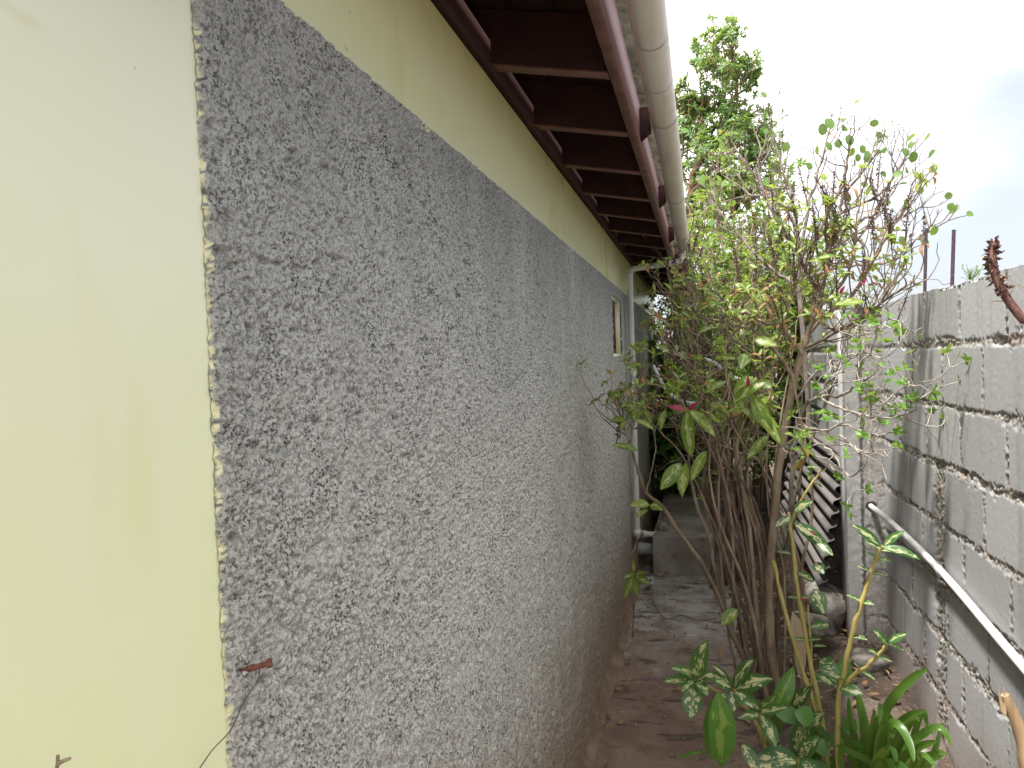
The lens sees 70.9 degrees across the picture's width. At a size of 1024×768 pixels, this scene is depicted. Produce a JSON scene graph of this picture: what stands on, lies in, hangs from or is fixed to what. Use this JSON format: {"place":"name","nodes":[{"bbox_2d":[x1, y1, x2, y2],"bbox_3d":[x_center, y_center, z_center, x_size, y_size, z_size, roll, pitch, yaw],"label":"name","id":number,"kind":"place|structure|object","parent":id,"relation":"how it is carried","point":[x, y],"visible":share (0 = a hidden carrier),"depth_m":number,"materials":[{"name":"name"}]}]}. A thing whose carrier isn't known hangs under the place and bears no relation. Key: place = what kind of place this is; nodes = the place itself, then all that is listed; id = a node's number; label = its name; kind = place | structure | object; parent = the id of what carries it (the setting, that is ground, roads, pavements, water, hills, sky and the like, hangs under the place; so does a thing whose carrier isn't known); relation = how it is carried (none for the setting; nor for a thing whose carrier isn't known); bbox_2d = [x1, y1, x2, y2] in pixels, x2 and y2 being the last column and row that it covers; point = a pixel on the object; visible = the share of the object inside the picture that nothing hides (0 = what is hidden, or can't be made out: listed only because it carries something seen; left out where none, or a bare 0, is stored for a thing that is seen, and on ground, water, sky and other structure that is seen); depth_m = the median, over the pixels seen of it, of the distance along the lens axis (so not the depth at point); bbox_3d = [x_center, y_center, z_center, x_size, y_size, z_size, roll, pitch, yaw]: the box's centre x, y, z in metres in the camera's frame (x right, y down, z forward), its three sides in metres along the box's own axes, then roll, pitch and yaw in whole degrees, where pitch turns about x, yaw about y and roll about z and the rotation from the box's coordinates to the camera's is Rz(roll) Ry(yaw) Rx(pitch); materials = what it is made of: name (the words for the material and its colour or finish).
{"place":"outdoors","nodes":[
{"label":"outdoors","id":0,"kind":"place"},
{"bbox_2d":[593,522,758,767],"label":"path","id":1,"kind":"structure","parent":0,"point":[624,744],"depth_m":3.44,"materials":[{"name":"concrete"}]},
{"bbox_2d":[624,508,649,637],"bbox_3d":[0.683,1.042,3.895,0.142,0.718,0.216,-2,2,15],"label":"wall sprig","id":2,"kind":"object","parent":1,"relation":"on","point":[632,582],"depth_m":3.83,"materials":[{"name":"green plant"}]},
{"bbox_2d":[648,578,653,585],"bbox_3d":[0.921,1.322,4.784,0.042,0.084,0.137,-2,2,12],"label":"pipe stub","id":3,"kind":"object","parent":1,"relation":"on","point":[652,583],"visible":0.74,"depth_m":4.78,"materials":[{"name":"white plastic"}]},
{"bbox_2d":[651,589,716,620],"bbox_3d":[0.946,1.355,4.369,0.243,0.037,0.570,-3,2,-30],"label":"cable","id":4,"kind":"object","parent":1,"relation":"on","point":[679,615],"visible":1,"depth_m":4.23,"materials":[{"name":"black rubber"}]},
{"bbox_2d":[608,582,778,767],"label":"grit","id":5,"kind":"object","parent":1,"relation":"on","point":[635,724],"visible":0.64,"depth_m":3.62,"materials":[{"name":"gravel"}]},
{"bbox_2d":[653,493,743,576],"bbox_3d":[1.514,1.188,5.833,0.622,0.338,1.640,-2,2,15],"label":"inspection chamber","id":6,"kind":"object","parent":1,"relation":"on","point":[673,554],"visible":0.52,"depth_m":5.11,"materials":[{"name":"concrete"}]},
{"bbox_2d":[656,522,668,531],"bbox_3d":[1.110,1.053,5.296,0.094,0.076,0.095,-2,2,15],"label":"stone","id":7,"kind":"object","parent":6,"relation":"on","point":[662,526],"visible":0.97,"depth_m":5.26,"materials":[{"name":"grey stone"}]},
{"bbox_2d":[652,440,786,521],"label":"yard","id":8,"kind":"structure","parent":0,"point":[658,494],"depth_m":7.02,"materials":[{"name":"grey concrete"}]},
{"bbox_2d":[645,239,720,494],"bbox_3d":[1.535,-0.075,6.900,1.245,2.657,1.317,-1,2,31],"label":"evergreen shrub","id":9,"kind":"object","parent":8,"relation":"on","point":[660,460],"visible":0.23,"depth_m":6.70,"materials":[{"name":"green plant"}]},
{"bbox_2d":[674,13,797,363],"bbox_3d":[2.406,-1.465,8.147,1.258,5.433,1.524,-3,2,-26],"label":"tree","id":10,"kind":"object","parent":8,"relation":"on","point":[692,107],"visible":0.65,"depth_m":8.01,"materials":[{"name":"green plant"}]},
{"bbox_2d":[654,0,1023,365],"label":"sky","id":11,"kind":"structure","parent":0,"point":[952,71],"materials":[{"name":"white"}]},
{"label":"ground","id":12,"kind":"structure","parent":0,"visible":0},
{"bbox_2d":[0,0,689,767],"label":"house","id":13,"kind":"structure","parent":12,"relation":"on","point":[312,312],"depth_m":0.94,"materials":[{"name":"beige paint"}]},
{"bbox_2d":[55,754,71,767],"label":"twig","id":14,"kind":"object","parent":13,"relation":"on","point":[59,762],"visible":1,"depth_m":0.51,"materials":[{"name":"brown wood"}]},
{"bbox_2d":[238,658,272,671],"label":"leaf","id":15,"kind":"object","parent":13,"relation":"attached to","point":[268,663],"visible":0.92,"depth_m":0.77,"materials":[{"name":"red plant"}]},
{"bbox_2d":[200,669,259,767],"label":"thin wire","id":16,"kind":"object","parent":15,"relation":"hanging from","point":[235,719],"visible":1,"depth_m":0.74,"materials":[{"name":"black metal"}]},
{"bbox_2d":[612,296,622,356],"bbox_3d":[0.589,-0.339,4.328,0.096,0.361,0.474,-2,2,15],"label":"window","id":17,"kind":"structure","parent":13,"relation":"in","point":[616,306],"depth_m":4.52,"materials":[{"name":"beige paint"}]},
{"bbox_2d":[638,541,652,554],"bbox_3d":[0.955,1.206,5.277,0.201,0.096,0.096,-2,2,15],"label":"soil pipe","id":18,"kind":"object","parent":13,"relation":"attached to","point":[645,548],"visible":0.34,"depth_m":5.24,"materials":[{"name":"grey plastic"}]},
{"bbox_2d":[641,530,655,537],"bbox_3d":[0.997,1.099,5.261,0.105,0.054,0.054,-2,2,15],"label":"waste pipe","id":19,"kind":"object","parent":13,"relation":"attached to","point":[648,533],"visible":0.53,"depth_m":5.25,"materials":[{"name":"white plastic"}]},
{"bbox_2d":[652,365,727,406],"bbox_3d":[0.989,-0.002,4.278,0.103,0.227,1.288,-2,2,-5],"label":"white hose","id":20,"kind":"object","parent":13,"relation":"hanging from","point":[660,379],"visible":0.31,"depth_m":4.61,"materials":[{"name":"plastic"}]},
{"bbox_2d":[666,215,841,436],"bbox_3d":[3.286,-0.619,10.206,2.734,3.594,1.529,-3,2,-20],"label":"background tree","id":21,"kind":"object","parent":12,"relation":"on","point":[745,226],"visible":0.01,"depth_m":10.28,"materials":[{"name":"green plant"}]},
{"bbox_2d":[728,509,951,767],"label":"planting bed","id":22,"kind":"object","parent":12,"relation":"on","point":[883,685],"visible":0.09,"depth_m":3.28,"materials":[{"name":"brown soil"}]},
{"bbox_2d":[637,181,775,587],"bbox_3d":[1.212,0.064,4.455,0.925,2.613,1.217,-2,2,15],"label":"spindly shrub","id":23,"kind":"object","parent":22,"relation":"on","point":[724,505],"visible":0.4,"depth_m":4.55,"materials":[{"name":"green plant"}]},
{"bbox_2d":[702,357,737,380],"bbox_3d":[1.372,-0.090,4.656,0.044,0.212,0.602,-3,2,-19],"label":"white pipe","id":24,"kind":"object","parent":23,"relation":"attached to","point":[715,364],"visible":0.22,"depth_m":4.70,"materials":[{"name":"plastic"}]},
{"bbox_2d":[636,192,805,524],"bbox_3d":[1.603,-0.190,5.590,1.231,2.668,1.449,-2,2,15],"label":"flowering shrub","id":25,"kind":"object","parent":22,"relation":"on","point":[717,275],"visible":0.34,"depth_m":5.43,"materials":[{"name":"green plant"}]},
{"bbox_2d":[598,563,905,764],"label":"leaf litter","id":26,"kind":"object","parent":22,"relation":"on","point":[759,700],"visible":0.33,"depth_m":3.36,"materials":[{"name":"brown plant"}]},
{"bbox_2d":[576,153,942,698],"bbox_3d":[0.899,0.335,2.942,1.301,2.393,0.933,-2,2,-2],"label":"caricature shrub","id":27,"kind":"object","parent":22,"relation":"on","point":[770,664],"visible":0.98,"depth_m":2.86,"materials":[{"name":"green plant"}]},
{"bbox_2d":[791,612,805,679],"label":"dead leaf","id":28,"kind":"object","parent":27,"relation":"hanging from","point":[796,625],"visible":0.6,"depth_m":2.59,"materials":[{"name":"plant"}]},
{"bbox_2d":[663,639,864,767],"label":"variegated plant","id":29,"kind":"object","parent":22,"relation":"on","point":[785,702],"visible":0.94,"depth_m":2.10,"materials":[{"name":"green plant"}]},
{"bbox_2d":[687,118,863,511],"bbox_3d":[2.136,-0.612,6.250,1.767,3.440,1.600,-2,2,15],"label":"leafy shrub","id":30,"kind":"object","parent":22,"relation":"on","point":[760,481],"visible":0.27,"depth_m":6.13,"materials":[{"name":"green plant"}]},
{"bbox_2d":[775,524,800,557],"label":"rubble block","id":31,"kind":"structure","parent":22,"relation":"on","point":[781,543],"depth_m":4.95,"materials":[{"name":"concrete"}]},
{"bbox_2d":[796,612,835,638],"bbox_3d":[1.433,1.141,3.416,0.199,0.124,0.151,-2,2,15],"label":"stone","id":32,"kind":"object","parent":22,"relation":"on","point":[830,631],"visible":0.53,"depth_m":3.36,"materials":[{"name":"grey stone"}]},
{"bbox_2d":[669,280,971,601],"bbox_3d":[1.191,0.329,2.820,0.546,1.378,1.294,-3,2,-26],"label":"grey twig shrub","id":33,"kind":"object","parent":22,"relation":"on","point":[870,397],"visible":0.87,"depth_m":2.56,"materials":[{"name":"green plant"}]},
{"bbox_2d":[801,580,845,629],"bbox_3d":[1.593,1.127,3.607,0.236,0.225,0.329,-2,2,15],"label":"rubble block","id":34,"kind":"object","parent":22,"relation":"on","point":[835,613],"depth_m":3.51,"materials":[{"name":"concrete"}]},
{"bbox_2d":[780,425,840,585],"bbox_3d":[1.806,0.651,4.413,0.140,0.635,1.800,-2,2,15],"label":"corrugated sheet","id":35,"kind":"object","parent":34,"relation":"on","point":[826,496],"visible":0.56,"depth_m":3.94,"materials":[{"name":"grey metal"}]},
{"bbox_2d":[785,422,840,573],"bbox_3d":[1.880,0.635,4.522,0.150,0.646,1.750,-2,2,15],"label":"corrugated sheet","id":36,"kind":"object","parent":35,"relation":"on","point":[818,436],"visible":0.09,"depth_m":3.76,"materials":[{"name":"grey metal"}]},
{"bbox_2d":[680,86,973,561],"bbox_3d":[1.998,-0.354,4.682,1.719,3.212,0.671,-1,2,34],"label":"round leaf shrub","id":37,"kind":"object","parent":22,"relation":"on","point":[952,208],"visible":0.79,"depth_m":4.59,"materials":[{"name":"green plant"}]},
{"bbox_2d":[833,682,855,700],"bbox_3d":[1.405,1.296,3.042,0.098,0.083,0.123,-2,2,15],"label":"stone","id":38,"kind":"object","parent":22,"relation":"on","point":[844,696],"visible":0.29,"depth_m":2.99,"materials":[{"name":"grey stone"}]},
{"bbox_2d":[771,465,920,767],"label":"cane plant","id":39,"kind":"object","parent":22,"relation":"on","point":[830,671],"visible":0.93,"depth_m":2.24,"materials":[{"name":"green plant"}]},
{"bbox_2d":[851,648,890,676],"bbox_3d":[1.589,1.246,3.201,0.160,0.118,0.165,-2,2,15],"label":"stone","id":40,"kind":"object","parent":22,"relation":"on","point":[861,657],"visible":0.71,"depth_m":3.14,"materials":[{"name":"grey stone"}]},
{"bbox_2d":[836,668,952,767],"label":"strap leaf clump","id":41,"kind":"object","parent":22,"relation":"on","point":[886,747],"visible":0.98,"depth_m":2.13,"materials":[{"name":"green plant"}]},
{"bbox_2d":[921,748,939,767],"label":"stone","id":42,"kind":"object","parent":22,"relation":"on","point":[925,750],"visible":0.08,"depth_m":2.47,"materials":[{"name":"beige stone"}]},
{"bbox_2d":[981,236,1023,323],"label":"dried stem","id":43,"kind":"object","parent":22,"relation":"on","point":[991,259],"visible":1,"depth_m":1.35,"materials":[{"name":"brown plant"}]},
{"bbox_2d":[998,687,1023,767],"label":"broken stick","id":44,"kind":"object","parent":22,"relation":"on","point":[1008,707],"visible":1,"depth_m":1.19,"materials":[{"name":"brown wood"}]},
{"bbox_2d":[768,264,1023,767],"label":"block wall","id":45,"kind":"structure","parent":12,"relation":"on","point":[954,508],"depth_m":2.48,"materials":[{"name":"concrete"}]},
{"bbox_2d":[923,228,927,291],"bbox_3d":[1.626,-0.457,2.826,0.025,0.308,0.014,-2,2,15],"label":"steel rod","id":46,"kind":"object","parent":45,"relation":"on","point":[925,262],"visible":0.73,"depth_m":2.82,"materials":[{"name":"metal"}]},
{"bbox_2d":[867,502,1023,674],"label":"water pipe","id":47,"kind":"object","parent":45,"relation":"attached to","point":[1012,654],"visible":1,"depth_m":2.28,"materials":[{"name":"white plastic"}]},
{"bbox_2d":[950,230,955,285],"bbox_3d":[1.539,-0.413,2.509,0.025,0.248,0.014,-2,2,15],"label":"steel rod","id":48,"kind":"object","parent":45,"relation":"on","point":[953,248],"visible":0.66,"depth_m":2.50,"materials":[{"name":"metal"}]},
{"bbox_2d":[892,271,948,284],"bbox_3d":[1.572,-0.404,2.704,0.088,0.094,0.385,-2,2,0],"label":"tie wire","id":49,"kind":"object","parent":48,"relation":"attached to","point":[924,279],"visible":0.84,"depth_m":2.72,"materials":[{"name":"grey metal"}]},
{"bbox_2d":[960,264,982,279],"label":"wall weed","id":50,"kind":"object","parent":45,"relation":"on","point":[970,273],"depth_m":2.28,"materials":[{"name":"green plant"}]}
]}

